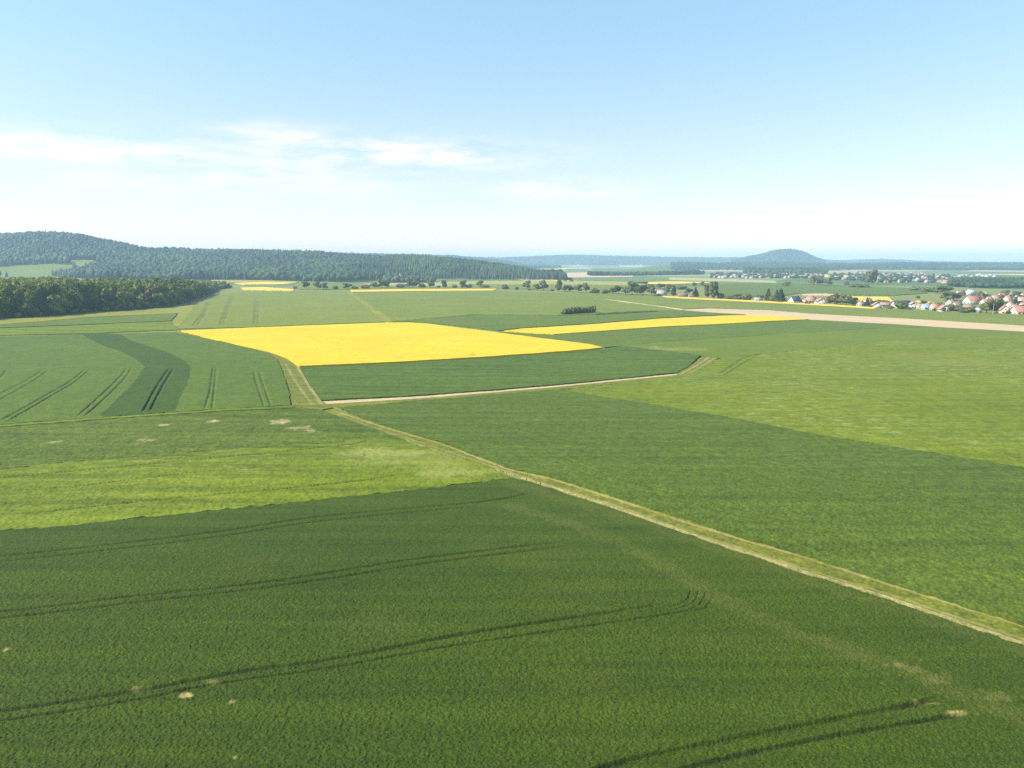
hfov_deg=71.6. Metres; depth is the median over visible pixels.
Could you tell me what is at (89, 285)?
woodland tree
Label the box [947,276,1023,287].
forest
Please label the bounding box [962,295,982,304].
house
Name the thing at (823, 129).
sky
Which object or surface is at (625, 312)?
field margin
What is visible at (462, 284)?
tree
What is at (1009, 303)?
house
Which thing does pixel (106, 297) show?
woodland tree
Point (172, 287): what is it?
woodland tree
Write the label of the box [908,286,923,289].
bush
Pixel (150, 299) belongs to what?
woodland tree
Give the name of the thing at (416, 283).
tree
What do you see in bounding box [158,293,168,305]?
woodland tree
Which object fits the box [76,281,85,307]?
woodland tree
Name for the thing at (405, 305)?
pale wheat
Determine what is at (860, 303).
house
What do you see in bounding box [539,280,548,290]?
tree
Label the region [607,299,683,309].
farm path
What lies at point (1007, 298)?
house
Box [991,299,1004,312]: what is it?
tree
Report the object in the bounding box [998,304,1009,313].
house
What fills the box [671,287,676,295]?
tree
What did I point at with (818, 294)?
soil
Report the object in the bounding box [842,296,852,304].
tree
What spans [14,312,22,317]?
woodland shrub
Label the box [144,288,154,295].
woodland tree
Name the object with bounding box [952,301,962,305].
house
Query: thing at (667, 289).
tree
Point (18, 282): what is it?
woodland
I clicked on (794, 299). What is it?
house
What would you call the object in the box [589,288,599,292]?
bush
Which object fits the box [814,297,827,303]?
house
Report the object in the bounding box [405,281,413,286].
tree
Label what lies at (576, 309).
field hedge
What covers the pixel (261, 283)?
rapeseed
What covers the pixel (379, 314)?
grass path
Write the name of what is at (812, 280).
tree
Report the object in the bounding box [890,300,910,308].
solar barn
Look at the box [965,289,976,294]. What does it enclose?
house
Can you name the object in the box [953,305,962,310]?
bush
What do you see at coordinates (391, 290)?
rapeseed field
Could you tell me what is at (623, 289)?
tree
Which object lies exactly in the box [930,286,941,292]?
tree
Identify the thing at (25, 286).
woodland tree
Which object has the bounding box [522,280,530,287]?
tree
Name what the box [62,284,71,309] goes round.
woodland tree
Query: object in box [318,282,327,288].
tree
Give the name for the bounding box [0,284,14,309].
woodland tree
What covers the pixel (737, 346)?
meadow band
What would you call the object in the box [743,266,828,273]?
village forest
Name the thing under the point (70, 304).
woodland tree
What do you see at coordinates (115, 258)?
hill forest
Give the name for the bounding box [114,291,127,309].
woodland tree
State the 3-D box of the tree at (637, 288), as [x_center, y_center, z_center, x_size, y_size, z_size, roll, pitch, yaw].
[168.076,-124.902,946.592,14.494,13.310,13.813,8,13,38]
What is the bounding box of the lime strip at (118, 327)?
[0,321,177,335]
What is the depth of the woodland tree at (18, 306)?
554.44 m
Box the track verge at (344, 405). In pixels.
[329,375,671,407]
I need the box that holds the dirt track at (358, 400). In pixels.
[323,373,676,403]
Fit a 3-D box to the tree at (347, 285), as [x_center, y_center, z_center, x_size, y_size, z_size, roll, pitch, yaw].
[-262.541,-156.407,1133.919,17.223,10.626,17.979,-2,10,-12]
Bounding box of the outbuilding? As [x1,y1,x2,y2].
[962,305,975,307]
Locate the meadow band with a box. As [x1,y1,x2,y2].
[611,327,1023,357]
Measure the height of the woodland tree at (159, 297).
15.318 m
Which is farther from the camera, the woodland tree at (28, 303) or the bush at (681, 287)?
the bush at (681, 287)
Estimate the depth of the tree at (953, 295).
801.17 m
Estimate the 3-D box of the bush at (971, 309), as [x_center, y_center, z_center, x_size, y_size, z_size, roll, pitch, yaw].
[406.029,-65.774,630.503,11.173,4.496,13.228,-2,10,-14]
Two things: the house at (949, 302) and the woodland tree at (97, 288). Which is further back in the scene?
the house at (949, 302)
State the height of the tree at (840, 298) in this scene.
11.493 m
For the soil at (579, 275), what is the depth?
2167.98 m
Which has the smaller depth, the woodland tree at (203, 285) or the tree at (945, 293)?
the tree at (945, 293)
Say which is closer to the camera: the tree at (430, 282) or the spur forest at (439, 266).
the tree at (430, 282)
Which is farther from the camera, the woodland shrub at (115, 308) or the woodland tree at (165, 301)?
the woodland tree at (165, 301)
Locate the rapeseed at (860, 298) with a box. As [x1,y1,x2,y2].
[853,296,892,301]
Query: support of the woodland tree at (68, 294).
on the ground at (930, 296)
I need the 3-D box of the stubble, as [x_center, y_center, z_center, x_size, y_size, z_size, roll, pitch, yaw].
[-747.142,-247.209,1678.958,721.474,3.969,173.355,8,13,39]
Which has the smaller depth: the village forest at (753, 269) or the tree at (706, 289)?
the tree at (706, 289)
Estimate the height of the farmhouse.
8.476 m
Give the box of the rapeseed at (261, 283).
[235,282,294,284]
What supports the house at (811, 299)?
on the ground at (930, 296)
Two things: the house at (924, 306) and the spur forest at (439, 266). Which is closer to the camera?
the house at (924, 306)
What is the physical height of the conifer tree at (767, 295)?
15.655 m
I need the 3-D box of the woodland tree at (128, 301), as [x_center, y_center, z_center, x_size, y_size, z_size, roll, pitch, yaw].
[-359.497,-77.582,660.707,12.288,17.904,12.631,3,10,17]
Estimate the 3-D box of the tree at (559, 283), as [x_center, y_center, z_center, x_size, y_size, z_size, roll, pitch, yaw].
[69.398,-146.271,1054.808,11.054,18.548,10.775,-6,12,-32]
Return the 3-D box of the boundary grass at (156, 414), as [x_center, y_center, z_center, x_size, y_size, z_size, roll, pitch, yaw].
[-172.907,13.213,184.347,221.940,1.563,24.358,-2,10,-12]
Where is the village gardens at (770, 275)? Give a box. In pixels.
[710,271,824,278]
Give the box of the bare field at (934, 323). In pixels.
[684,308,1023,331]
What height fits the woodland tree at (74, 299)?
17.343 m
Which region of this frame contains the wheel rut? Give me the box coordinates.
[496,468,1023,644]
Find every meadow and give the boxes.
[0,246,93,278]
[292,283,639,289]
[433,281,647,284]
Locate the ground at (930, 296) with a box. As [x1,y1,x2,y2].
[2,254,1023,639]
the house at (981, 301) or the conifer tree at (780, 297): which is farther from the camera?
the conifer tree at (780, 297)
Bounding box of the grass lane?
[678,357,717,373]
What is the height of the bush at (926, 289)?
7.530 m
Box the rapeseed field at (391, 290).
[350,289,496,291]
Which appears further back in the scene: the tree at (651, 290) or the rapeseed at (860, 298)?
the tree at (651, 290)
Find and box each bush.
[395,284,405,287]
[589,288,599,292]
[601,289,609,293]
[675,285,687,288]
[741,294,751,299]
[855,284,870,287]
[893,302,908,308]
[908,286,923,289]
[918,287,935,291]
[947,304,955,310]
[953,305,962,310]
[958,309,968,312]
[965,307,976,311]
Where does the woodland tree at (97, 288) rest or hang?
on the ground at (930, 296)
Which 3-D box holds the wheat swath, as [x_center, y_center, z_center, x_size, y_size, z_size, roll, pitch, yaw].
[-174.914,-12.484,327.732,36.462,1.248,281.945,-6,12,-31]
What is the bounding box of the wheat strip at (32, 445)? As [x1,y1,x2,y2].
[0,407,404,468]
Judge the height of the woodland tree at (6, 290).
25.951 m
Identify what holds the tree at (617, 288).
on the ground at (930, 296)
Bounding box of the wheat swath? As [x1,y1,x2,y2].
[81,333,190,415]
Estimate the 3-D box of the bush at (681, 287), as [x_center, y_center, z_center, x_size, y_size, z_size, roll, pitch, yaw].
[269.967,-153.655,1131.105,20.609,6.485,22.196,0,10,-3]
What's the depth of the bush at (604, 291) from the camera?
981.37 m
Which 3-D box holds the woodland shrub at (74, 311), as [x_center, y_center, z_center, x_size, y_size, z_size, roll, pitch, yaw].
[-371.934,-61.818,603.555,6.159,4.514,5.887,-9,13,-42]
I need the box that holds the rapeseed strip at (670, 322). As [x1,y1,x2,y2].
[504,315,807,334]
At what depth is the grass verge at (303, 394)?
248.57 m
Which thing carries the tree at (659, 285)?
on the ground at (930, 296)
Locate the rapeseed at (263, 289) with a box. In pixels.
[240,287,293,290]
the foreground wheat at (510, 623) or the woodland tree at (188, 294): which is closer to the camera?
the foreground wheat at (510, 623)
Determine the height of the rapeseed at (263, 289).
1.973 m
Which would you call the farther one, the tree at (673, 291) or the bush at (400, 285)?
the bush at (400, 285)
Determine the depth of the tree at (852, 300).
718.20 m
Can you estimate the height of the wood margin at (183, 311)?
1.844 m
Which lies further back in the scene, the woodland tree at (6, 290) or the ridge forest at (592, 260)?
the ridge forest at (592, 260)
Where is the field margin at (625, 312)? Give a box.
[595,311,657,314]
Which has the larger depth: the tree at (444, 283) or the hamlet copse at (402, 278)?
the hamlet copse at (402, 278)
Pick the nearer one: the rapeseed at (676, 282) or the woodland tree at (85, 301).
the woodland tree at (85, 301)
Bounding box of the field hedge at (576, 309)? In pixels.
[561,305,595,313]
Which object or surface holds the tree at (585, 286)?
on the ground at (930, 296)
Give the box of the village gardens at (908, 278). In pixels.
[829,272,956,282]
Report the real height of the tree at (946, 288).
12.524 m
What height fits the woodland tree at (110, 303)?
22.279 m
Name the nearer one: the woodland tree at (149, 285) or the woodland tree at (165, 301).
the woodland tree at (165, 301)
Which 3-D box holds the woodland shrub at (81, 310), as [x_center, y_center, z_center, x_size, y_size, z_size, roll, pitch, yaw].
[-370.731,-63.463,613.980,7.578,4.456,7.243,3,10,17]
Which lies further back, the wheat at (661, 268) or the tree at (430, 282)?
the wheat at (661, 268)
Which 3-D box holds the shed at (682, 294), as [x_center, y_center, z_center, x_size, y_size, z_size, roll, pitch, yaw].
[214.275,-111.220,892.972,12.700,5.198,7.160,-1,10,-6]
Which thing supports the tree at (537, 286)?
on the ground at (930, 296)
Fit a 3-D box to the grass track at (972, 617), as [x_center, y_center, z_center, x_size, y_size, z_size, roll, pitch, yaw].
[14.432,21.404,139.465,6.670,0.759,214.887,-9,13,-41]
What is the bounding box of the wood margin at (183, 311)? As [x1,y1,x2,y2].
[0,305,194,326]
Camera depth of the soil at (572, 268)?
4138.99 m
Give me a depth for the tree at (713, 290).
847.16 m
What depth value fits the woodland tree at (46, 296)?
584.47 m
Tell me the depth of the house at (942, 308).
629.69 m
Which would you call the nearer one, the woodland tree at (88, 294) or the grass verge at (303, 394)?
the grass verge at (303, 394)
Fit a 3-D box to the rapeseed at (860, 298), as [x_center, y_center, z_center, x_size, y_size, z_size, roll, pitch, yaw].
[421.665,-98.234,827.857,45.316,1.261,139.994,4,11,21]
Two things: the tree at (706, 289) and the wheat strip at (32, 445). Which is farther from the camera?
the tree at (706, 289)
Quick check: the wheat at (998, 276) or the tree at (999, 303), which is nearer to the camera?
the tree at (999, 303)
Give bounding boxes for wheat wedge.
[500,320,944,347]
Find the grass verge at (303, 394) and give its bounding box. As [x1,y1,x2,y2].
[180,332,332,410]
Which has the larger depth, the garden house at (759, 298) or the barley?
the garden house at (759, 298)
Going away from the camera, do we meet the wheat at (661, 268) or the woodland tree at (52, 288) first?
the woodland tree at (52, 288)
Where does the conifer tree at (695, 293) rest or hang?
on the ground at (930, 296)
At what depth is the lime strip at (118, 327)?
464.46 m
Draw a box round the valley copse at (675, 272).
[587,269,704,275]
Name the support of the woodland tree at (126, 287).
on the ground at (930, 296)
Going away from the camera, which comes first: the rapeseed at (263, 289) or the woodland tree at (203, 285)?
the woodland tree at (203, 285)
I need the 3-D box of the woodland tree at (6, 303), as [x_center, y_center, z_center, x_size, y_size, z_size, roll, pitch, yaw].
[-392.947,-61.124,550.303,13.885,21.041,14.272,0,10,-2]
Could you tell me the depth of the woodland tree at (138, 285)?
698.41 m
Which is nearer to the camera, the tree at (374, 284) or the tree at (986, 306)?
the tree at (986, 306)
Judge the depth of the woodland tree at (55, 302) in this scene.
575.97 m
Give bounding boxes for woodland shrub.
[6,313,12,317]
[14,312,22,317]
[70,309,78,313]
[78,308,87,312]
[111,305,119,310]
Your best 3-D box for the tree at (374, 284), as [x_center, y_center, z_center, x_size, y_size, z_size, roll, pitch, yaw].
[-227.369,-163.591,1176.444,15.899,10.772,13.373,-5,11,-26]
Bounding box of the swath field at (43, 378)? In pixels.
[0,332,290,424]
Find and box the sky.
[0,0,1023,261]
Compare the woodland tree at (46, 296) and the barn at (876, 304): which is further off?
the barn at (876, 304)
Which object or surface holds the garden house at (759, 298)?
on the ground at (930, 296)
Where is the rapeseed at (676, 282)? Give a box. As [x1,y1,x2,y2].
[648,281,709,283]
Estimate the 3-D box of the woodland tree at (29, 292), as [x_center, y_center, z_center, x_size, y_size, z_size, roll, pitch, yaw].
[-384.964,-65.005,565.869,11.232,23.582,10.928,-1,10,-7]
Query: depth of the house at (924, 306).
660.43 m
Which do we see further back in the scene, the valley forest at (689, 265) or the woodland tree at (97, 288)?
the valley forest at (689, 265)
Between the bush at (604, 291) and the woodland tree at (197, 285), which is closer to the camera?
the woodland tree at (197, 285)
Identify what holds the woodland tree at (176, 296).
on the ground at (930, 296)
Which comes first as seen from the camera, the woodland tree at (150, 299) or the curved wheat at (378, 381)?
the curved wheat at (378, 381)
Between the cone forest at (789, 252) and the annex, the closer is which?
the annex
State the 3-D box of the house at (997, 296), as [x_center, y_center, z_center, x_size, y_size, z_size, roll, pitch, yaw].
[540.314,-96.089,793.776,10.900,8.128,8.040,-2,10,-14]
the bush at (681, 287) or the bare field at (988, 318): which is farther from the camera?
the bush at (681, 287)
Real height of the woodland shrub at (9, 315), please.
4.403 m
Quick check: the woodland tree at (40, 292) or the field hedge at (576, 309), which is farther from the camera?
the field hedge at (576, 309)
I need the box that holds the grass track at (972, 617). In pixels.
[324,408,1023,641]
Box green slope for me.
[390,310,744,330]
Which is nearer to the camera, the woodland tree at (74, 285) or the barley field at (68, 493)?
the barley field at (68, 493)
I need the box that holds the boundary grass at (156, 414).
[0,405,293,426]
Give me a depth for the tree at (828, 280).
1286.50 m
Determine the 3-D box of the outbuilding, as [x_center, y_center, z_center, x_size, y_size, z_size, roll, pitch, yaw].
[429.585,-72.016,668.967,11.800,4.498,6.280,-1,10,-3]
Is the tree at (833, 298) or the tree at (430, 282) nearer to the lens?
the tree at (833, 298)
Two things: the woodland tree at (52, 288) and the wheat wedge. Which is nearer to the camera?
the wheat wedge
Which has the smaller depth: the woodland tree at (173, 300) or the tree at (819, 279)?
the woodland tree at (173, 300)
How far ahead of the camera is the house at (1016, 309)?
597.97 m
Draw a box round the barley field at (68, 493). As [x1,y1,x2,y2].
[0,436,510,529]
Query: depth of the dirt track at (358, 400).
243.96 m
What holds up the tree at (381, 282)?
on the ground at (930, 296)
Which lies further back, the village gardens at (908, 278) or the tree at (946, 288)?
the village gardens at (908, 278)
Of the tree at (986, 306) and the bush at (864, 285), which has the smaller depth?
the tree at (986, 306)
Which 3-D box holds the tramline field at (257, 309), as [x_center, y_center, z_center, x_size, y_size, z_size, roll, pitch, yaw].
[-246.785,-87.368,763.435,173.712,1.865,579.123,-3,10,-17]
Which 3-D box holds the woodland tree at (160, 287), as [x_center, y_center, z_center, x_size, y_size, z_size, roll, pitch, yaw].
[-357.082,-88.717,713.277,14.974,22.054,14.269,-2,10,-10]
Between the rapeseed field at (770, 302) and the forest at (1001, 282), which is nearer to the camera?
the rapeseed field at (770, 302)
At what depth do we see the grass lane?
307.55 m
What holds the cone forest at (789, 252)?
on the ground at (930, 296)
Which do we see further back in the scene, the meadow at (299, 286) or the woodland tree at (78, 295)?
the meadow at (299, 286)
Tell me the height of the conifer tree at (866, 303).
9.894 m
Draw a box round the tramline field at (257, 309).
[178,291,387,329]
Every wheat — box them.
[0,477,1023,767]
[301,346,700,400]
[341,389,1023,625]
[350,291,675,320]
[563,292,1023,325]
[592,265,698,271]
[709,283,927,297]
[962,276,1023,277]
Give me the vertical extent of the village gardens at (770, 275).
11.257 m
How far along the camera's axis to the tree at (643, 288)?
938.84 m
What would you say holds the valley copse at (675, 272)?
on the ground at (930, 296)
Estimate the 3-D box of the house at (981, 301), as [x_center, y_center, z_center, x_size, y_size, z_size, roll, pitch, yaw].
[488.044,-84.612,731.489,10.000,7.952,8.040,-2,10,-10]
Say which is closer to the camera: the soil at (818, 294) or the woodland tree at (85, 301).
the woodland tree at (85, 301)
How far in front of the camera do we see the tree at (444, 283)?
1189.49 m
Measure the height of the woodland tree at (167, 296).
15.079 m
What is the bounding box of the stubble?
[186,278,297,282]
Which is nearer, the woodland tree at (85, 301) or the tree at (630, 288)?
the woodland tree at (85, 301)
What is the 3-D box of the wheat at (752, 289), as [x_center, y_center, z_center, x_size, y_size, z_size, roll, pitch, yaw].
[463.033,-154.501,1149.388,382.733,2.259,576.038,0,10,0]
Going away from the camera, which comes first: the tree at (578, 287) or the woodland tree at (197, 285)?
the woodland tree at (197, 285)
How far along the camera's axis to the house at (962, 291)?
908.57 m
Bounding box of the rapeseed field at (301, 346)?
[181,322,602,367]
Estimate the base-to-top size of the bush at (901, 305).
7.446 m
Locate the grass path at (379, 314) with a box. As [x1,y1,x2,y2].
[348,293,390,321]
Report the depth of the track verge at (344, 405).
241.21 m
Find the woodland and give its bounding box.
[0,276,229,287]
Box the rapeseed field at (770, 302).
[662,296,874,308]
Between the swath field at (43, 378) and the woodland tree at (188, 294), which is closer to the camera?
the swath field at (43, 378)
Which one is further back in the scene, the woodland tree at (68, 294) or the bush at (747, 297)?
the bush at (747, 297)
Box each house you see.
[753,296,762,300]
[788,295,801,302]
[806,295,815,302]
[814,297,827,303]
[856,300,864,305]
[908,300,916,308]
[920,303,929,309]
[928,302,939,309]
[936,303,949,311]
[945,299,954,304]
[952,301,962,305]
[955,290,965,295]
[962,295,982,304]
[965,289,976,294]
[979,298,991,304]
[991,294,1001,298]
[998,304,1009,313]
[1002,295,1012,301]
[1005,300,1013,306]
[1010,306,1023,313]
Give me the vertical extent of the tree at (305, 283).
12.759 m
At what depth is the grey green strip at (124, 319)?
524.34 m
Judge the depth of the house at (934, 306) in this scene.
654.57 m
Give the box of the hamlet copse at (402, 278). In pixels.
[383,275,436,281]
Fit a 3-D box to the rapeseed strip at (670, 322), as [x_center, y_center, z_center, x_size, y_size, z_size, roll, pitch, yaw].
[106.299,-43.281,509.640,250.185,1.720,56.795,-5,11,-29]
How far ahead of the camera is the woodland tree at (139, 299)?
674.00 m
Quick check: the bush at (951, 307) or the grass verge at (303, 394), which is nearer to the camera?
the grass verge at (303, 394)
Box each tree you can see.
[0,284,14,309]
[0,293,14,317]
[1,285,16,313]
[13,288,24,312]
[15,296,31,316]
[21,283,33,314]
[21,295,39,316]
[24,288,34,316]
[32,285,49,311]
[43,291,50,314]
[45,282,59,313]
[47,294,67,314]
[47,295,64,315]
[57,292,73,313]
[58,286,71,298]
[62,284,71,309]
[66,289,82,309]
[68,294,82,309]
[69,283,83,307]
[73,285,89,306]
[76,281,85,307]
[81,286,95,311]
[84,282,96,310]
[91,283,101,307]
[98,291,115,307]
[102,288,113,307]
[108,283,117,305]
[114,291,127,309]
[122,285,131,290]
[125,291,133,307]
[129,289,138,306]
[132,294,148,308]
[133,281,142,293]
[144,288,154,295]
[145,286,158,305]
[145,295,158,306]
[146,282,153,287]
[151,293,163,307]
[155,285,162,292]
[157,292,171,304]
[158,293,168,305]
[165,291,177,303]
[168,285,177,292]
[169,290,179,302]
[184,288,193,298]
[192,282,200,295]
[201,283,206,293]
[301,281,309,286]
[313,281,320,288]
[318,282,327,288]
[343,283,352,287]
[370,282,378,287]
[377,279,387,287]
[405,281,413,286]
[411,281,419,286]
[426,280,434,287]
[441,280,446,287]
[459,280,466,287]
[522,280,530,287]
[532,284,540,288]
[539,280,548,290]
[555,279,562,290]
[574,284,581,291]
[582,283,589,289]
[613,285,622,293]
[620,286,629,294]
[626,281,639,292]
[633,286,640,294]
[638,285,647,292]
[645,287,656,294]
[654,283,665,287]
[663,286,670,291]
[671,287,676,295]
[692,287,698,296]
[704,284,708,297]
[709,281,718,297]
[764,288,770,300]
[775,288,786,301]
[808,276,815,284]
[815,276,824,284]
[823,277,832,283]
[829,293,840,303]
[836,294,845,304]
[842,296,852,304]
[847,297,857,305]
[863,297,869,305]
[864,270,873,282]
[871,269,878,283]
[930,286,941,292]
[937,285,953,291]
[939,290,950,299]
[945,292,961,298]
[979,300,995,312]
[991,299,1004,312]
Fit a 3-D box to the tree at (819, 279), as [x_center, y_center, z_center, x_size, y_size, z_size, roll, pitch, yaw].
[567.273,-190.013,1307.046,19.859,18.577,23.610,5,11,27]
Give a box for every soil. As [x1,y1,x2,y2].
[557,268,588,268]
[567,272,634,277]
[802,293,840,295]
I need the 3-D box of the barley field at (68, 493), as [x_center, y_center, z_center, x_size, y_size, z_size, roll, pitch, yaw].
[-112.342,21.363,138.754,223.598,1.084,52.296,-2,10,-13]
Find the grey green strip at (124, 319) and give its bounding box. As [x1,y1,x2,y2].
[0,313,176,327]
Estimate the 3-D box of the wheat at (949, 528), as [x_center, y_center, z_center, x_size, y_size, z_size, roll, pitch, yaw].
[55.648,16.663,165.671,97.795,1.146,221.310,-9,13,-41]
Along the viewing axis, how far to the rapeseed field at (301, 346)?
382.46 m
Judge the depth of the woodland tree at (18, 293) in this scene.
562.00 m
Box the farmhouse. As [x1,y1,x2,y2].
[656,290,666,295]
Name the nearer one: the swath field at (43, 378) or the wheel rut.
the wheel rut
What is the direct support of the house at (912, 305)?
on the ground at (930, 296)
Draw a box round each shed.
[677,293,687,296]
[973,308,982,312]
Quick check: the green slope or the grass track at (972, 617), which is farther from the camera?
the green slope
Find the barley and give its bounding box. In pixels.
[566,334,1023,466]
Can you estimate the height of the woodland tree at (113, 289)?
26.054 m
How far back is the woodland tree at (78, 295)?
608.94 m
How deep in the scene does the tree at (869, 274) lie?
1364.15 m
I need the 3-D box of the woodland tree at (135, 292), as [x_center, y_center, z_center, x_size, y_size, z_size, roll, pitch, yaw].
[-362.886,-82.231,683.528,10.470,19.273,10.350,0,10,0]
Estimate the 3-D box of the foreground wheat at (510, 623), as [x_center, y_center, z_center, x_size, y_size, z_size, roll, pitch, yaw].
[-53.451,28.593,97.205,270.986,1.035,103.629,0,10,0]
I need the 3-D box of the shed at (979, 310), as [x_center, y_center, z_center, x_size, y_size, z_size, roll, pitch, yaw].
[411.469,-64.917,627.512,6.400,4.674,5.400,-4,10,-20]
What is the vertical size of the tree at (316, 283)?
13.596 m
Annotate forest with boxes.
[0,230,381,280]
[238,249,561,267]
[375,253,566,278]
[478,255,1023,264]
[670,261,1023,269]
[731,248,824,262]
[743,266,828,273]
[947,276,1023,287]
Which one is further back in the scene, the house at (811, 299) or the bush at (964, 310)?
the house at (811, 299)
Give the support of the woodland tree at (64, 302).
on the ground at (930, 296)
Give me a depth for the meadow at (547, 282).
1468.49 m
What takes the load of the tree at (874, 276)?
on the ground at (930, 296)
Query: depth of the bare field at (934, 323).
546.30 m
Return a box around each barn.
[871,302,881,307]
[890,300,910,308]
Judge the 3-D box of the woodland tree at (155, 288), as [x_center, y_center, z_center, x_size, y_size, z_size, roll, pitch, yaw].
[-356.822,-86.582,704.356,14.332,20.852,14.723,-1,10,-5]
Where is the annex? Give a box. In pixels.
[879,302,890,307]

